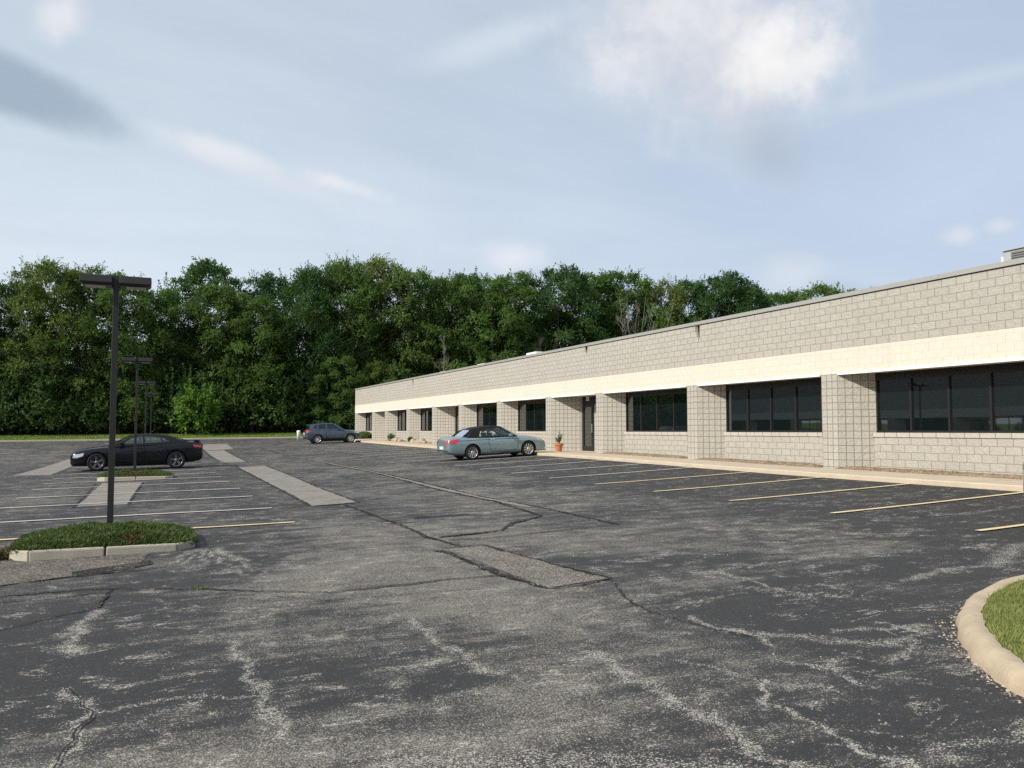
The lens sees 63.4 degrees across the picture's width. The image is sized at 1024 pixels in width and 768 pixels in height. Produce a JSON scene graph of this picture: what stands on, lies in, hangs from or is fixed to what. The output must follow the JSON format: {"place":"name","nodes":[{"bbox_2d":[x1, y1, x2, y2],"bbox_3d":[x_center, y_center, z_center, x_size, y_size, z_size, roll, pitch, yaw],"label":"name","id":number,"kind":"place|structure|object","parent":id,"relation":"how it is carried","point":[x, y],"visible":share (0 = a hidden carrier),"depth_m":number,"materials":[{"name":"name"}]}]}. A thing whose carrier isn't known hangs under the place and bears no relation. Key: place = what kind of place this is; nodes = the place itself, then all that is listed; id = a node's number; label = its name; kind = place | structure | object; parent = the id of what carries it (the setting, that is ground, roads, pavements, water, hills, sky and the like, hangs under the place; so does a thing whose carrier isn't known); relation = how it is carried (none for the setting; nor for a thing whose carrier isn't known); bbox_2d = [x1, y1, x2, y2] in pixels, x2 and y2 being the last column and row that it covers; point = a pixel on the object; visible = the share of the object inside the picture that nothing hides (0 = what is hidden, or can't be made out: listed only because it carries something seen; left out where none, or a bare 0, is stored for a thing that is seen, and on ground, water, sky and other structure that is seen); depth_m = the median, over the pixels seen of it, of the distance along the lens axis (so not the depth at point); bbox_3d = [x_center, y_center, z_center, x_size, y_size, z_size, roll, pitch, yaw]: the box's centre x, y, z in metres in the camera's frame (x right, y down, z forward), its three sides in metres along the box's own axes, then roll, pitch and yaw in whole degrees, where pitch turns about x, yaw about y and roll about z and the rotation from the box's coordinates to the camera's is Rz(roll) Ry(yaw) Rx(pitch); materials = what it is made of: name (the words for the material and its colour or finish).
{"place":"outdoors","nodes":[
{"label":"outdoors","id":0,"kind":"place"},
{"bbox_2d":[0,419,348,439],"bbox_3d":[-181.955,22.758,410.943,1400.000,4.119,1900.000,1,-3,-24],"label":"ground","id":1,"kind":"structure","parent":0,"point":[151,437],"depth_m":83.86,"materials":[{"name":"green plant"}]},
{"bbox_2d":[0,437,302,441],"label":"kerb","id":2,"kind":"structure","parent":1,"relation":"on","point":[141,439],"depth_m":79.30,"materials":[{"name":"concrete"}]},
{"bbox_2d":[164,378,227,435],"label":"bright shrub","id":3,"kind":"object","parent":1,"relation":"on","point":[209,403],"visible":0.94,"depth_m":87.06,"materials":[{"name":"green plant"}]},
{"bbox_2d":[305,354,368,429],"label":"tree","id":4,"kind":"object","parent":1,"relation":"on","point":[347,380],"visible":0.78,"depth_m":94.22,"materials":[{"name":"green plant"}]},
{"bbox_2d":[354,357,396,397],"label":"tree","id":5,"kind":"object","parent":1,"relation":"on","point":[376,370],"visible":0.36,"depth_m":97.23,"materials":[{"name":"green plant"}]},
{"bbox_2d":[355,257,1023,474],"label":"office building","id":6,"kind":"structure","parent":1,"relation":"on","point":[925,373],"depth_m":25.34,"materials":[{"name":"concrete"}]},
{"bbox_2d":[366,412,371,430],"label":"window","id":7,"kind":"structure","parent":6,"relation":"in","point":[368,415],"depth_m":74.61,"materials":[{"name":"glass"}]},
{"bbox_2d":[397,410,406,430],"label":"window","id":8,"kind":"structure","parent":6,"relation":"in","point":[401,420],"depth_m":65.12,"materials":[{"name":"glass"}]},
{"bbox_2d":[421,408,431,430],"bbox_3d":[-5.827,2.517,58.712,0.080,1.631,4.020,1,-3,-24],"label":"window","id":9,"kind":"structure","parent":6,"relation":"in","point":[426,413],"depth_m":59.41,"materials":[{"name":"glass"}]},
{"bbox_2d":[477,403,496,430],"bbox_3d":[-1.279,1.946,48.439,0.080,1.631,4.120,1,-3,-24],"label":"window","id":10,"kind":"structure","parent":6,"relation":"in","point":[486,413],"depth_m":48.86,"materials":[{"name":"glass"}]},
{"bbox_2d":[518,399,545,430],"bbox_3d":[1.188,1.636,42.868,0.080,1.631,4.120,1,-3,-24],"label":"window","id":11,"kind":"structure","parent":6,"relation":"in","point":[531,413],"depth_m":43.17,"materials":[{"name":"glass"}]},
{"bbox_2d":[583,404,593,450],"bbox_3d":[3.523,2.028,38.331,0.114,2.150,1.045,1,-3,-24],"label":"door","id":12,"kind":"structure","parent":6,"relation":"in","point":[588,410],"depth_m":38.36,"materials":[{"name":"brown metal"}]},
{"bbox_2d":[626,388,686,431],"bbox_3d":[5.727,1.065,32.618,0.080,1.631,4.570,1,-3,-24],"label":"window","id":13,"kind":"structure","parent":6,"relation":"in","point":[656,410],"depth_m":32.58,"materials":[{"name":"glass"}]},
{"bbox_2d":[726,378,821,431],"bbox_3d":[8.355,0.735,26.682,0.080,1.631,4.470,1,-3,-24],"label":"window","id":14,"kind":"structure","parent":6,"relation":"in","point":[785,405],"depth_m":26.50,"materials":[{"name":"glass"}]},
{"bbox_2d":[875,362,1023,432],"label":"window","id":15,"kind":"structure","parent":6,"relation":"in","point":[989,398],"depth_m":20.68,"materials":[{"name":"glass"}]},
{"bbox_2d":[1001,246,1023,261],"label":"rooftop unit","id":16,"kind":"object","parent":6,"relation":"on","point":[1013,253],"visible":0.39,"depth_m":25.13,"materials":[{"name":"white metal"}]},
{"bbox_2d":[0,420,353,435],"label":"forest floor","id":17,"kind":"structure","parent":0,"point":[165,429],"depth_m":93.42,"materials":[{"name":"plant"}]},
{"bbox_2d":[0,317,13,420],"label":"tree","id":18,"kind":"object","parent":17,"relation":"on","point":[2,336],"visible":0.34,"depth_m":87.35,"materials":[{"name":"green plant"}]},
{"bbox_2d":[0,370,25,434],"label":"bush","id":19,"kind":"object","parent":17,"relation":"on","point":[1,400],"visible":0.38,"depth_m":83.49,"materials":[{"name":"green plant"}]},
{"bbox_2d":[0,372,35,434],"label":"bush","id":20,"kind":"object","parent":17,"relation":"on","point":[6,418],"visible":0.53,"depth_m":83.22,"materials":[{"name":"green plant"}]},
{"bbox_2d":[0,278,72,431],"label":"tree","id":21,"kind":"object","parent":17,"relation":"on","point":[10,290],"visible":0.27,"depth_m":87.53,"materials":[{"name":"green plant"}]},
{"bbox_2d":[0,344,94,434],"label":"bush","id":22,"kind":"object","parent":17,"relation":"on","point":[35,365],"visible":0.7,"depth_m":84.08,"materials":[{"name":"green plant"}]},
{"bbox_2d":[0,254,110,433],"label":"tree","id":23,"kind":"object","parent":17,"relation":"on","point":[35,292],"visible":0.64,"depth_m":86.08,"materials":[{"name":"green plant"}]},
{"bbox_2d":[20,383,100,434],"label":"bush","id":24,"kind":"object","parent":17,"relation":"on","point":[45,409],"visible":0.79,"depth_m":84.84,"materials":[{"name":"green plant"}]},
{"bbox_2d":[20,260,144,431],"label":"tree","id":25,"kind":"object","parent":17,"relation":"on","point":[65,301],"visible":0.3,"depth_m":88.92,"materials":[{"name":"green plant"}]},
{"bbox_2d":[63,377,134,433],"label":"bush","id":26,"kind":"object","parent":17,"relation":"on","point":[101,409],"visible":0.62,"depth_m":87.01,"materials":[{"name":"green plant"}]},
{"bbox_2d":[25,269,178,432],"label":"tree","id":27,"kind":"object","parent":17,"relation":"on","point":[104,298],"visible":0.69,"depth_m":87.54,"materials":[{"name":"green plant"}]},
{"bbox_2d":[89,352,177,429],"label":"bush","id":28,"kind":"object","parent":17,"relation":"on","point":[139,374],"visible":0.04,"depth_m":93.10,"materials":[{"name":"green plant"}]},
{"bbox_2d":[98,370,175,432],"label":"bush","id":29,"kind":"object","parent":17,"relation":"on","point":[159,396],"visible":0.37,"depth_m":88.93,"materials":[{"name":"green plant"}]},
{"bbox_2d":[106,286,200,431],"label":"tree","id":30,"kind":"object","parent":17,"relation":"on","point":[171,307],"visible":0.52,"depth_m":90.87,"materials":[{"name":"green plant"}]},
{"bbox_2d":[129,360,208,433],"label":"bush","id":31,"kind":"object","parent":17,"relation":"on","point":[185,379],"visible":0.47,"depth_m":89.29,"materials":[{"name":"green plant"}]},
{"bbox_2d":[150,373,239,433],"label":"bush","id":32,"kind":"object","parent":17,"relation":"on","point":[184,394],"visible":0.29,"depth_m":89.64,"materials":[{"name":"green plant"}]},
{"bbox_2d":[133,255,260,427],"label":"tree","id":33,"kind":"object","parent":17,"relation":"on","point":[201,270],"visible":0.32,"depth_m":96.09,"materials":[{"name":"green plant"}]},
{"bbox_2d":[176,277,260,431],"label":"tree","id":34,"kind":"object","parent":17,"relation":"on","point":[207,290],"visible":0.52,"depth_m":92.86,"materials":[{"name":"green plant"}]},
{"bbox_2d":[187,351,263,432],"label":"bush","id":35,"kind":"object","parent":17,"relation":"on","point":[223,415],"visible":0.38,"depth_m":91.45,"materials":[{"name":"green plant"}]},
{"bbox_2d":[200,293,294,431],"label":"tree","id":36,"kind":"object","parent":17,"relation":"on","point":[258,306],"visible":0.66,"depth_m":93.32,"materials":[{"name":"green plant"}]},
{"bbox_2d":[215,345,300,432],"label":"bush","id":37,"kind":"object","parent":17,"relation":"on","point":[231,401],"visible":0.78,"depth_m":92.09,"materials":[{"name":"green plant"}]},
{"bbox_2d":[215,268,315,422],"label":"tree","id":38,"kind":"object","parent":17,"relation":"on","point":[266,283],"visible":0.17,"depth_m":101.82,"materials":[{"name":"green plant"}]},
{"bbox_2d":[251,353,312,429],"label":"bush","id":39,"kind":"object","parent":17,"relation":"on","point":[266,422],"visible":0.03,"depth_m":98.57,"materials":[{"name":"green plant"}]},
{"bbox_2d":[258,375,321,431],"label":"bush","id":40,"kind":"object","parent":17,"relation":"on","point":[297,404],"visible":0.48,"depth_m":94.59,"materials":[{"name":"green plant"}]},
{"bbox_2d":[258,260,358,428],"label":"tree","id":41,"kind":"object","parent":17,"relation":"on","point":[312,282],"visible":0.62,"depth_m":96.47,"materials":[{"name":"green plant"}]},
{"bbox_2d":[295,389,354,428],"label":"bush","id":42,"kind":"object","parent":17,"relation":"on","point":[310,418],"visible":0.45,"depth_m":95.19,"materials":[{"name":"green plant"}]},
{"bbox_2d":[304,371,361,428],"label":"bush","id":43,"kind":"object","parent":17,"relation":"on","point":[324,402],"visible":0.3,"depth_m":95.20,"materials":[{"name":"green plant"}]},
{"bbox_2d":[289,250,391,427],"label":"tree","id":44,"kind":"object","parent":17,"relation":"on","point":[341,274],"visible":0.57,"depth_m":100.17,"materials":[{"name":"green plant"}]},
{"bbox_2d":[331,252,427,407],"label":"tree","id":45,"kind":"object","parent":17,"relation":"on","point":[379,263],"visible":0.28,"depth_m":104.14,"materials":[{"name":"green plant"}]},
{"bbox_2d":[348,263,472,386],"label":"tree","id":46,"kind":"object","parent":17,"relation":"on","point":[410,278],"visible":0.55,"depth_m":102.75,"materials":[{"name":"green plant"}]},
{"bbox_2d":[391,271,501,379],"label":"tree","id":47,"kind":"object","parent":17,"relation":"on","point":[458,284],"visible":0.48,"depth_m":104.03,"materials":[{"name":"green plant"}]},
{"bbox_2d":[425,265,513,368],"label":"tree","id":48,"kind":"object","parent":17,"relation":"on","point":[473,278],"visible":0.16,"depth_m":111.85,"materials":[{"name":"green plant"}]},
{"bbox_2d":[458,348,502,367],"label":"tree","id":49,"kind":"object","parent":17,"relation":"on","point":[492,357],"visible":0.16,"depth_m":103.71,"materials":[{"name":"green plant"}]},
{"bbox_2d":[445,273,536,366],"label":"tree","id":50,"kind":"object","parent":17,"relation":"on","point":[503,296],"visible":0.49,"depth_m":107.56,"materials":[{"name":"green plant"}]},
{"bbox_2d":[459,268,559,359],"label":"tree","id":51,"kind":"object","parent":17,"relation":"on","point":[526,280],"visible":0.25,"depth_m":113.49,"materials":[{"name":"green plant"}]},
{"bbox_2d":[514,261,615,355],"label":"tree","id":52,"kind":"object","parent":17,"relation":"on","point":[558,280],"visible":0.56,"depth_m":112.71,"materials":[{"name":"green plant"}]},
{"bbox_2d":[550,271,635,348],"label":"tree","id":53,"kind":"object","parent":17,"relation":"on","point":[597,282],"visible":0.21,"depth_m":118.08,"materials":[{"name":"green plant"}]},
{"bbox_2d":[578,265,674,340],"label":"tree","id":54,"kind":"object","parent":17,"relation":"on","point":[644,285],"visible":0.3,"depth_m":120.44,"materials":[{"name":"green plant"}]},
{"bbox_2d":[615,291,674,334],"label":"bare tree","id":55,"kind":"object","parent":17,"relation":"on","point":[628,319],"visible":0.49,"depth_m":113.13,"materials":[{"name":"grey plant"}]},
{"bbox_2d":[650,315,680,330],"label":"tree","id":56,"kind":"object","parent":17,"relation":"on","point":[663,324],"visible":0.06,"depth_m":116.76,"materials":[{"name":"green plant"}]},
{"bbox_2d":[628,274,704,333],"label":"tree","id":57,"kind":"object","parent":17,"relation":"on","point":[659,291],"visible":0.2,"depth_m":123.87,"materials":[{"name":"green plant"}]},
{"bbox_2d":[657,273,722,324],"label":"tree","id":58,"kind":"object","parent":17,"relation":"on","point":[687,284],"visible":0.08,"depth_m":127.11,"materials":[{"name":"green plant"}]},
{"bbox_2d":[678,269,763,324],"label":"tree","id":59,"kind":"object","parent":17,"relation":"on","point":[719,287],"visible":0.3,"depth_m":123.21,"materials":[{"name":"green plant"}]},
{"bbox_2d":[711,281,779,317],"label":"tree","id":60,"kind":"object","parent":17,"relation":"on","point":[760,300],"visible":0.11,"depth_m":128.75,"materials":[{"name":"green plant"}]},
{"bbox_2d":[759,290,808,308],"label":"tree","id":61,"kind":"object","parent":17,"relation":"on","point":[775,296],"visible":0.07,"depth_m":134.46,"materials":[{"name":"green plant"}]},
{"bbox_2d":[776,280,844,304],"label":"tree","id":62,"kind":"object","parent":17,"relation":"on","point":[817,290],"visible":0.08,"depth_m":134.86,"materials":[{"name":"green plant"}]},
{"bbox_2d":[0,438,1023,767],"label":"parking lot","id":63,"kind":"structure","parent":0,"point":[464,678],"depth_m":6.91,"materials":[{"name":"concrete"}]},
{"bbox_2d":[13,459,70,475],"bbox_3d":[-21.241,3.818,38.569,1.348,0.134,15.983,1,-3,-23],"label":"asphalt patch","id":64,"kind":"object","parent":63,"relation":"on","point":[55,468],"visible":0.8,"depth_m":36.04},
{"bbox_2d":[2,587,116,628],"bbox_3d":[-4.057,2.081,7.644,0.412,0.022,2.158,0,-3,7],"label":"sealed crack","id":65,"kind":"object","parent":63,"relation":"on","point":[101,600],"visible":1,"depth_m":7.69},
{"bbox_2d":[53,687,93,767],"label":"sealed crack","id":66,"kind":"object","parent":63,"relation":"on","point":[73,740],"visible":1,"depth_m":4.51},
{"bbox_2d":[0,553,148,584],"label":"asphalt patch","id":67,"kind":"object","parent":63,"relation":"on","point":[19,572],"visible":1,"depth_m":10.09,"materials":[{"name":"asphalt"}]},
{"bbox_2d":[72,560,152,575],"bbox_3d":[-4.725,2.200,9.889,0.434,0.016,1.090,-3,-4,38],"label":"asphalt patch","id":68,"kind":"object","parent":67,"relation":"on","point":[114,568],"visible":1,"depth_m":9.87,"materials":[{"name":"asphalt"}]},
{"bbox_2d":[9,541,194,560],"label":"planted island","id":69,"kind":"structure","parent":63,"relation":"on","point":[44,554],"depth_m":10.89,"materials":[{"name":"concrete"}]},
{"bbox_2d":[6,520,198,553],"bbox_3d":[-5.767,2.128,11.840,2.404,0.380,1.952,1,-3,-24],"label":"ground cover","id":70,"kind":"object","parent":69,"relation":"on","point":[94,534],"visible":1,"depth_m":11.32,"materials":[{"name":"plant"}]},
{"bbox_2d":[79,273,151,523],"bbox_3d":[-5.775,0.375,11.986,0.940,3.900,0.358,1,-3,-23],"label":"lamp post","id":71,"kind":"object","parent":69,"relation":"on","point":[116,283],"visible":0.93,"depth_m":11.96,"materials":[{"name":"brown metal"}]},
{"bbox_2d":[77,482,141,506],"bbox_3d":[-10.697,2.902,22.302,1.159,0.025,8.701,1,-3,-23],"label":"asphalt patch","id":72,"kind":"object","parent":63,"relation":"on","point":[125,495],"visible":0.83,"depth_m":21.27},
{"bbox_2d":[97,475,172,480],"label":"planted island","id":73,"kind":"structure","parent":63,"relation":"on","point":[152,477],"depth_m":27.40,"materials":[{"name":"concrete"}]},
{"bbox_2d":[96,468,174,477],"bbox_3d":[-12.837,3.036,28.300,2.446,0.365,2.021,1,-3,-24],"label":"ground cover","id":74,"kind":"object","parent":73,"relation":"on","point":[130,472],"visible":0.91,"depth_m":27.82,"materials":[{"name":"plant"}]},
{"bbox_2d":[122,357,151,475],"bbox_3d":[-12.890,1.162,28.394,0.940,4.147,0.358,1,-3,-23],"label":"lamp post","id":75,"kind":"object","parent":73,"relation":"on","point":[136,360],"visible":0.92,"depth_m":28.36,"materials":[{"name":"brown metal"}]},
{"bbox_2d":[0,507,270,522],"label":"stall line","id":76,"kind":"object","parent":63,"relation":"on","point":[134,514],"visible":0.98,"depth_m":16.05,"materials":[{"name":"white paint"}]},
{"bbox_2d":[70,433,202,470],"bbox_3d":[-15.967,2.874,35.422,5.094,1.510,2.170,0,-3,-24],"label":"black sedan","id":77,"kind":"object","parent":63,"relation":"on","point":[174,452],"visible":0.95,"depth_m":34.75,"materials":[{"name":"paint"}]},
{"bbox_2d":[138,381,155,438],"bbox_3d":[-19.894,1.967,44.959,0.940,4.246,0.358,1,-3,-23],"label":"lamp post","id":78,"kind":"object","parent":63,"relation":"on","point":[146,382],"visible":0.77,"depth_m":44.97,"materials":[{"name":"brown metal"}]},
{"bbox_2d":[203,444,232,450],"bbox_3d":[-21.862,4.635,61.135,2.085,0.266,12.085,1,-3,-22],"label":"asphalt patch","id":79,"kind":"object","parent":63,"relation":"on","point":[206,447],"visible":0.95,"depth_m":60.03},
{"bbox_2d":[206,450,245,462],"bbox_3d":[-16.626,4.116,47.706,1.209,0.228,16.224,1,-3,-23],"label":"asphalt patch","id":80,"kind":"object","parent":63,"relation":"on","point":[223,456],"visible":1,"depth_m":46.91,"materials":[{"name":"asphalt"}]},
{"bbox_2d":[0,575,498,595],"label":"sealed crack","id":81,"kind":"object","parent":63,"relation":"on","point":[250,590],"visible":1,"depth_m":8.51,"materials":[{"name":"asphalt"}]},
{"bbox_2d":[239,466,355,505],"bbox_3d":[-7.440,3.048,26.547,1.145,0.049,19.440,1,-3,-22],"label":"asphalt patch","id":82,"kind":"object","parent":63,"relation":"on","point":[312,495],"visible":0.98,"depth_m":22.69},
{"bbox_2d":[303,423,360,443],"bbox_3d":[-14.202,3.845,65.333,4.345,1.610,2.014,0,-3,-24],"label":"blue suv","id":83,"kind":"object","parent":63,"relation":"on","point":[317,433],"visible":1,"depth_m":64.48,"materials":[{"name":"paint"}]},
{"bbox_2d":[315,504,459,545],"bbox_3d":[-2.179,2.388,14.499,0.685,0.014,7.104,2,-4,-29],"label":"sealed crack","id":84,"kind":"object","parent":63,"relation":"on","point":[405,526],"visible":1,"depth_m":13.68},
{"bbox_2d":[261,448,530,506],"bbox_3d":[-8.434,3.445,37.027,0.505,0.251,45.207,1,-3,-23],"label":"seam strip","id":85,"kind":"object","parent":63,"relation":"on","point":[501,501],"visible":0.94,"depth_m":20.92,"materials":[{"name":"asphalt"}]},
{"bbox_2d":[265,449,539,514],"bbox_3d":[-8.253,3.408,36.324,0.584,0.260,46.641,1,-3,-23],"label":"sealed crack","id":86,"kind":"object","parent":63,"relation":"on","point":[430,487],"visible":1,"depth_m":20.91,"materials":[{"name":"asphalt"}]},
{"bbox_2d":[259,447,618,523],"bbox_3d":[-8.111,3.392,36.471,0.469,0.283,50.486,1,-3,-23],"label":"sealed crack","id":87,"kind":"object","parent":63,"relation":"on","point":[478,495],"visible":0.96,"depth_m":18.42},
{"bbox_2d":[433,550,547,587],"bbox_3d":[-0.338,2.118,9.626,0.185,0.005,2.995,2,-4,-25],"label":"sealed crack","id":88,"kind":"object","parent":63,"relation":"on","point":[489,569],"visible":1,"depth_m":9.40,"materials":[{"name":"asphalt"}]},
{"bbox_2d":[437,425,544,459],"bbox_3d":[-0.884,2.493,35.990,4.623,1.402,1.907,-2,-2,-24],"label":"teal convertible","id":89,"kind":"object","parent":63,"relation":"on","point":[469,443],"visible":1,"depth_m":35.20,"materials":[{"name":"paint"}]},
{"bbox_2d":[440,515,541,536],"bbox_3d":[-0.095,2.288,13.351,0.475,0.059,3.030,-2,-4,32],"label":"sealed crack","id":90,"kind":"object","parent":63,"relation":"on","point":[510,523],"visible":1,"depth_m":13.03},
{"bbox_2d":[2,516,995,766],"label":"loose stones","id":91,"kind":"object","parent":63,"relation":"on","point":[511,628],"visible":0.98,"depth_m":5.78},
{"bbox_2d":[449,546,605,587],"bbox_3d":[0.101,2.127,9.859,0.819,0.017,3.020,1,-3,-24],"label":"asphalt patch","id":92,"kind":"object","parent":63,"relation":"on","point":[542,573],"visible":1,"depth_m":9.48,"materials":[{"name":"asphalt"}]},
{"bbox_2d":[449,544,611,587],"bbox_3d":[0.097,2.120,9.848,0.905,0.019,3.171,1,-3,-24],"label":"sealed crack","id":93,"kind":"object","parent":63,"relation":"on","point":[573,568],"visible":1,"depth_m":9.50,"materials":[{"name":"asphalt"}]},
{"bbox_2d":[610,578,756,636],"bbox_3d":[1.282,1.984,7.466,0.363,0.011,2.623,1,-3,-19],"label":"sealed crack","id":94,"kind":"object","parent":63,"relation":"on","point":[623,596],"visible":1,"depth_m":7.18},
{"bbox_2d":[730,483,912,500],"bbox_3d":[6.568,2.248,17.332,5.011,0.204,0.114,1,-3,-24],"label":"stall line","id":95,"kind":"object","parent":63,"relation":"on","point":[821,492],"visible":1,"depth_m":17.34,"materials":[{"name":"yellow paint"}]},
{"bbox_2d":[830,492,1023,512],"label":"stall line","id":96,"kind":"object","parent":63,"relation":"on","point":[924,503],"visible":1,"depth_m":14.74,"materials":[{"name":"yellow paint"}]},
{"bbox_2d":[924,599,1023,702],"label":"grit","id":97,"kind":"object","parent":63,"relation":"on","point":[987,677],"visible":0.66,"depth_m":5.76,"materials":[{"name":"gravel"}]},
{"bbox_2d":[955,575,1023,697],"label":"kerb","id":98,"kind":"structure","parent":63,"relation":"on","point":[989,654],"depth_m":5.60,"materials":[{"name":"concrete"}]},
{"bbox_2d":[981,577,1023,661],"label":"turf","id":99,"kind":"structure","parent":63,"relation":"on","point":[1018,639],"depth_m":6.22,"materials":[{"name":"green plant"}]},
{"bbox_2d":[0,0,1023,366],"label":"sky","id":100,"kind":"structure","parent":0,"point":[780,144],"materials":[{"name":"blue"}]},
{"bbox_2d":[353,439,1022,491],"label":"sidewalk","id":101,"kind":"structure","parent":0,"point":[1007,484],"depth_m":22.02,"materials":[{"name":"concrete"}]},
{"bbox_2d":[604,452,687,457],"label":"mulch","id":102,"kind":"object","parent":101,"relation":"on","point":[653,455],"visible":0.97,"depth_m":31.75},
{"bbox_2d":[698,458,822,466],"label":"mulch","id":103,"kind":"object","parent":101,"relation":"on","point":[768,462],"visible":0.98,"depth_m":25.77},
{"bbox_2d":[835,466,1022,478],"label":"mulch","id":104,"kind":"object","parent":101,"relation":"on","point":[958,473],"visible":1,"depth_m":20.17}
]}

